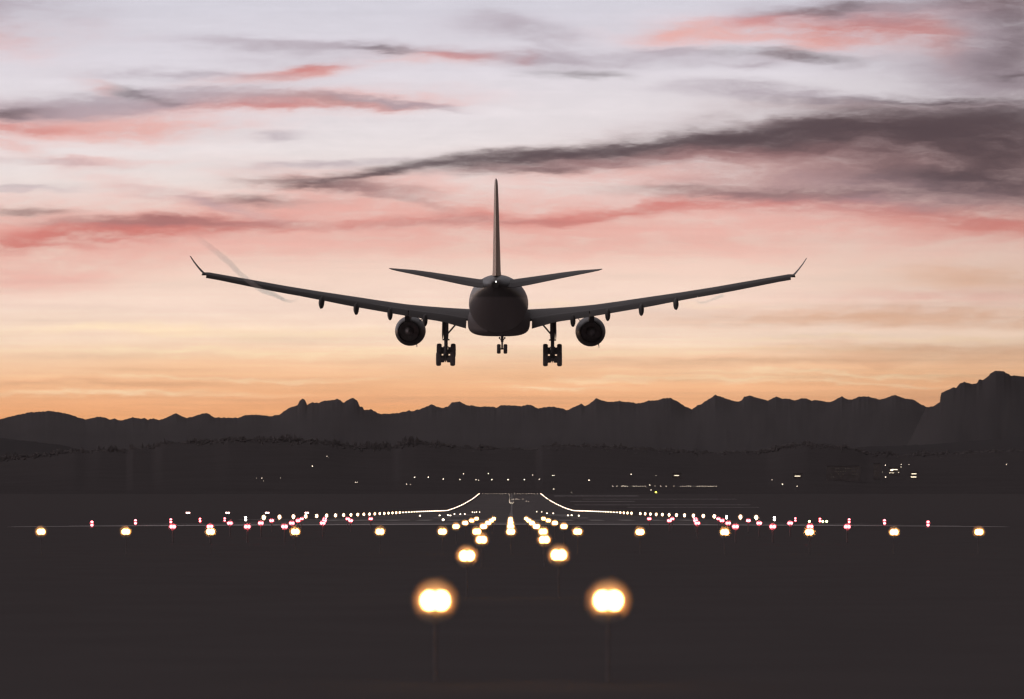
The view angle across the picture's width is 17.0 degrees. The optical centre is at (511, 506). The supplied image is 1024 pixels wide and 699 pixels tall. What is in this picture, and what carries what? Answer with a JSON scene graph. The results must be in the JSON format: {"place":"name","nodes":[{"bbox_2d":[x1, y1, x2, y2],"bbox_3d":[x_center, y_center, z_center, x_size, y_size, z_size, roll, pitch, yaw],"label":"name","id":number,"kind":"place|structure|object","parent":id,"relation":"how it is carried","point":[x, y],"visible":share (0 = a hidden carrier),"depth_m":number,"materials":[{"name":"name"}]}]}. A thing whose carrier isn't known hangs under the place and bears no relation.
{"place":"outdoors","nodes":[
{"label":"outdoors","id":0,"kind":"place"},
{"bbox_2d":[238,519,319,519],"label":"taxiway","id":1,"kind":"structure","parent":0,"point":[277,519],"depth_m":499.51,"materials":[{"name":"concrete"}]},
{"bbox_2d":[0,395,925,451],"bbox_3d":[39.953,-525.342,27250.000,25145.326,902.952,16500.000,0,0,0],"label":"mountains","id":2,"kind":"structure","parent":0,"point":[715,423],"depth_m":27616.81,"materials":[{"name":"grey stone"}]},
{"bbox_2d":[190,179,806,365],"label":"airliner","id":3,"kind":"object","parent":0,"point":[498,303],"visible":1,"depth_m":335.37,"materials":[{"name":"paint"}]},
{"bbox_2d":[0,494,1023,698],"bbox_3d":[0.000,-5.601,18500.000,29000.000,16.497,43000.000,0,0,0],"label":"ground","id":4,"kind":"structure","parent":0,"point":[934,611],"depth_m":59.85,"materials":[{"name":"black asphalt"}]},
{"bbox_2d":[37,529,45,553],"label":"approach light","id":5,"kind":"object","parent":4,"relation":"on","point":[41,532],"visible":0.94,"depth_m":117.98,"materials":[{"name":"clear glass"}]},
{"bbox_2d":[121,529,130,553],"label":"approach light","id":6,"kind":"object","parent":4,"relation":"on","point":[126,531],"visible":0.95,"depth_m":117.99,"materials":[{"name":"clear glass"}]},
{"bbox_2d":[170,523,175,542],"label":"side row light","id":7,"kind":"object","parent":4,"relation":"on","point":[172,526],"visible":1,"depth_m":147.00,"materials":[{"name":"red glass"}]},
{"bbox_2d":[207,524,212,542],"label":"side row light","id":8,"kind":"object","parent":4,"relation":"on","point":[209,526],"visible":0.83,"depth_m":147.01,"materials":[{"name":"red glass"}]},
{"bbox_2d":[206,529,214,534],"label":"approach light","id":9,"kind":"object","parent":4,"relation":"on","point":[210,531],"visible":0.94,"depth_m":117.98,"materials":[{"name":"clear glass"}]},
{"bbox_2d":[227,521,232,536],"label":"side row light","id":10,"kind":"object","parent":4,"relation":"on","point":[229,523],"visible":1,"depth_m":177.03,"materials":[{"name":"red glass"}]},
{"bbox_2d":[244,523,249,542],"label":"side row light","id":11,"kind":"object","parent":4,"relation":"on","point":[247,526],"visible":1,"depth_m":147.00,"materials":[{"name":"red glass"}]},
{"bbox_2d":[258,521,262,536],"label":"side row light","id":12,"kind":"object","parent":4,"relation":"on","point":[260,523],"visible":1,"depth_m":177.01,"materials":[{"name":"red glass"}]},
{"bbox_2d":[281,523,287,542],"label":"side row light","id":13,"kind":"object","parent":4,"relation":"on","point":[284,526],"visible":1,"depth_m":147.00,"materials":[{"name":"glass"}]},
{"bbox_2d":[291,529,299,553],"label":"approach light","id":14,"kind":"object","parent":4,"relation":"on","point":[295,532],"visible":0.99,"depth_m":117.99,"materials":[{"name":"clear glass"}]},
{"bbox_2d":[320,521,324,536],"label":"side row light","id":15,"kind":"object","parent":4,"relation":"on","point":[322,523],"visible":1,"depth_m":177.00,"materials":[{"name":"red glass"}]},
{"bbox_2d":[375,529,384,553],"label":"approach light","id":16,"kind":"object","parent":4,"relation":"on","point":[380,531],"visible":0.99,"depth_m":117.98,"materials":[{"name":"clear glass"}]},
{"bbox_2d":[418,589,452,681],"bbox_3d":[-0.718,1.207,31.983,0.490,1.130,0.495,0,0,0],"label":"approach light","id":17,"kind":"object","parent":4,"relation":"on","point":[435,602],"visible":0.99,"depth_m":31.99,"materials":[{"name":"glass"}]},
{"bbox_2d":[438,529,446,553],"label":"approach light","id":18,"kind":"object","parent":4,"relation":"on","point":[442,532],"visible":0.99,"depth_m":118.01,"materials":[{"name":"clear glass"}]},
{"bbox_2d":[452,524,459,528],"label":"approach light","id":19,"kind":"object","parent":4,"relation":"on","point":[455,526],"visible":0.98,"depth_m":147.98,"materials":[{"name":"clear glass"}]},
{"bbox_2d":[458,550,475,596],"bbox_3d":[-0.815,1.223,61.983,0.490,1.130,0.495,0,0,0],"label":"approach light","id":20,"kind":"object","parent":4,"relation":"on","point":[466,556],"visible":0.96,"depth_m":62.01,"materials":[{"name":"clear glass"}]},
{"bbox_2d":[472,529,481,534],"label":"approach light","id":21,"kind":"object","parent":4,"relation":"on","point":[476,531],"visible":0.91,"depth_m":117.98,"materials":[{"name":"clear glass"}]},
{"bbox_2d":[476,536,487,566],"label":"approach light","id":22,"kind":"object","parent":4,"relation":"on","point":[481,539],"visible":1,"depth_m":92.99,"materials":[{"name":"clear glass"}]},
{"bbox_2d":[480,524,486,535],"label":"approach light","id":23,"kind":"object","parent":4,"relation":"on","point":[483,526],"visible":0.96,"depth_m":148.00,"materials":[{"name":"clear glass"}]},
{"bbox_2d":[24,524,993,526],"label":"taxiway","id":24,"kind":"structure","parent":4,"relation":"on","point":[507,524],"depth_m":309.83,"materials":[{"name":"black asphalt"}]},
{"bbox_2d":[232,494,786,522],"bbox_3d":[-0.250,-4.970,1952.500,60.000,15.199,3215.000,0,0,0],"label":"runway","id":25,"kind":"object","parent":4,"relation":"on","point":[536,508],"visible":0.93,"depth_m":721.09,"materials":[{"name":"grey asphalt"}]},
{"bbox_2d":[507,524,513,543],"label":"approach light","id":26,"kind":"object","parent":4,"relation":"on","point":[510,526],"visible":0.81,"depth_m":147.99,"materials":[{"name":"clear glass"}]},
{"bbox_2d":[506,529,515,553],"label":"approach light","id":27,"kind":"object","parent":4,"relation":"on","point":[510,531],"visible":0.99,"depth_m":117.98,"materials":[{"name":"clear glass"}]},
{"bbox_2d":[533,524,539,543],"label":"approach light","id":28,"kind":"object","parent":4,"relation":"on","point":[536,526],"visible":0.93,"depth_m":148.01,"materials":[{"name":"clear glass"}]},
{"bbox_2d":[538,529,547,534],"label":"approach light","id":29,"kind":"object","parent":4,"relation":"on","point":[543,531],"visible":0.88,"depth_m":117.98,"materials":[{"name":"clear glass"}]},
{"bbox_2d":[538,536,549,566],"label":"approach light","id":30,"kind":"object","parent":4,"relation":"on","point":[544,539],"visible":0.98,"depth_m":92.99,"materials":[{"name":"clear glass"}]},
{"bbox_2d":[550,549,567,596],"bbox_3d":[0.847,1.209,61.983,0.490,1.130,0.495,0,0,0],"label":"approach light","id":31,"kind":"object","parent":4,"relation":"on","point":[558,555],"visible":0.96,"depth_m":61.98,"materials":[{"name":"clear glass"}]},
{"bbox_2d":[560,524,567,528],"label":"approach light","id":32,"kind":"object","parent":4,"relation":"on","point":[563,526],"visible":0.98,"depth_m":147.98,"materials":[{"name":"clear glass"}]},
{"bbox_2d":[573,529,581,553],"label":"approach light","id":33,"kind":"object","parent":4,"relation":"on","point":[577,532],"visible":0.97,"depth_m":118.01,"materials":[{"name":"clear glass"}]},
{"bbox_2d":[591,589,624,681],"bbox_3d":[0.901,1.207,31.983,0.490,1.130,0.495,0,0,0],"label":"approach light","id":34,"kind":"object","parent":4,"relation":"on","point":[606,601],"visible":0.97,"depth_m":31.98,"materials":[{"name":"clear glass"}]},
{"bbox_2d":[635,529,644,553],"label":"approach light","id":35,"kind":"object","parent":4,"relation":"on","point":[639,532],"visible":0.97,"depth_m":117.98,"materials":[{"name":"clear glass"}]},
{"bbox_2d":[695,521,699,536],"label":"side row light","id":36,"kind":"object","parent":4,"relation":"on","point":[697,523],"visible":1,"depth_m":177.00,"materials":[{"name":"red glass"}]},
{"bbox_2d":[720,529,728,553],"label":"approach light","id":37,"kind":"object","parent":4,"relation":"on","point":[724,532],"visible":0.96,"depth_m":117.99,"materials":[{"name":"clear glass"}]},
{"bbox_2d":[732,523,738,542],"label":"side row light","id":38,"kind":"object","parent":4,"relation":"on","point":[735,526],"visible":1,"depth_m":147.00,"materials":[{"name":"red glass"}]},
{"bbox_2d":[757,521,761,536],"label":"side row light","id":39,"kind":"object","parent":4,"relation":"on","point":[759,523],"visible":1,"depth_m":177.01,"materials":[{"name":"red glass"}]},
{"bbox_2d":[770,523,775,542],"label":"side row light","id":40,"kind":"object","parent":4,"relation":"on","point":[772,526],"visible":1,"depth_m":147.00,"materials":[{"name":"red glass"}]},
{"bbox_2d":[787,521,792,536],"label":"side row light","id":41,"kind":"object","parent":4,"relation":"on","point":[789,523],"visible":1,"depth_m":177.03,"materials":[{"name":"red glass"}]},
{"bbox_2d":[805,529,813,535],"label":"approach light","id":42,"kind":"object","parent":4,"relation":"on","point":[809,532],"visible":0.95,"depth_m":117.97,"materials":[{"name":"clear glass"}]},
{"bbox_2d":[807,524,812,542],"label":"side row light","id":43,"kind":"object","parent":4,"relation":"on","point":[809,526],"visible":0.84,"depth_m":147.01,"materials":[{"name":"red glass"}]},
{"bbox_2d":[844,523,849,542],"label":"side row light","id":44,"kind":"object","parent":4,"relation":"on","point":[847,526],"visible":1,"depth_m":147.00,"materials":[{"name":"red glass"}]},
{"bbox_2d":[889,529,898,553],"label":"approach light","id":45,"kind":"object","parent":4,"relation":"on","point":[893,532],"visible":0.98,"depth_m":117.99,"materials":[{"name":"clear glass"}]},
{"bbox_2d":[974,529,982,553],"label":"approach light","id":46,"kind":"object","parent":4,"relation":"on","point":[978,532],"visible":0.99,"depth_m":117.99,"materials":[{"name":"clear glass"}]},
{"bbox_2d":[0,440,1023,493],"bbox_3d":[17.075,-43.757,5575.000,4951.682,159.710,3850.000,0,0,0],"label":"hills","id":47,"kind":"structure","parent":0,"point":[252,467],"depth_m":4807.70,"materials":[{"name":"black"}]},
{"bbox_2d":[0,434,1023,461],"bbox_3d":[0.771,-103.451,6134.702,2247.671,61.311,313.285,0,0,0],"label":"forest","id":48,"kind":"object","parent":47,"relation":"on","point":[416,442],"visible":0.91,"depth_m":6217.39,"materials":[{"name":"black plant"}]},
{"bbox_2d":[672,473,681,477],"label":"hangar","id":49,"kind":"structure","parent":47,"relation":"on","point":[676,475],"depth_m":4519.21,"materials":[{"name":"white"}]},
{"bbox_2d":[793,473,802,478],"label":"building","id":50,"kind":"structure","parent":47,"relation":"on","point":[797,475],"depth_m":4318.84,"materials":[{"name":"white"}]},
{"bbox_2d":[826,466,859,481],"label":"building","id":51,"kind":"structure","parent":47,"relation":"on","point":[843,473],"depth_m":4254.88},
{"bbox_2d":[873,463,880,479],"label":"building","id":52,"kind":"structure","parent":47,"relation":"on","point":[876,471],"depth_m":4461.37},
{"bbox_2d":[889,467,899,475],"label":"building","id":53,"kind":"structure","parent":47,"relation":"on","point":[894,471],"depth_m":4695.84,"materials":[{"name":"white"}]},
{"bbox_2d":[910,472,917,478],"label":"building","id":54,"kind":"structure","parent":47,"relation":"on","point":[913,475],"depth_m":4519.28,"materials":[{"name":"white"}]},
{"bbox_2d":[0,436,1023,456],"bbox_3d":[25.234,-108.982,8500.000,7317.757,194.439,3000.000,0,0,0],"label":"hills","id":55,"kind":"structure","parent":0,"point":[12,446],"depth_m":8812.88,"materials":[{"name":"black"}]},
{"bbox_2d":[217,522,806,523],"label":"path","id":56,"kind":"structure","parent":0,"point":[514,522],"depth_m":331.85,"materials":[{"name":"black asphalt"}]},
{"bbox_2d":[0,0,1023,419],"label":"sky","id":57,"kind":"structure","parent":0,"point":[661,147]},
{"bbox_2d":[80,523,949,525],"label":"taxiway","id":58,"kind":"structure","parent":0,"point":[535,523],"depth_m":333.62,"materials":[{"name":"black asphalt"}]},
{"bbox_2d":[908,371,1023,444],"bbox_3d":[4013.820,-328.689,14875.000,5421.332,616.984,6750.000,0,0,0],"label":"mountains","id":59,"kind":"structure","parent":0,"point":[991,406],"depth_m":14951.12,"materials":[{"name":"grey stone"}]}
]}

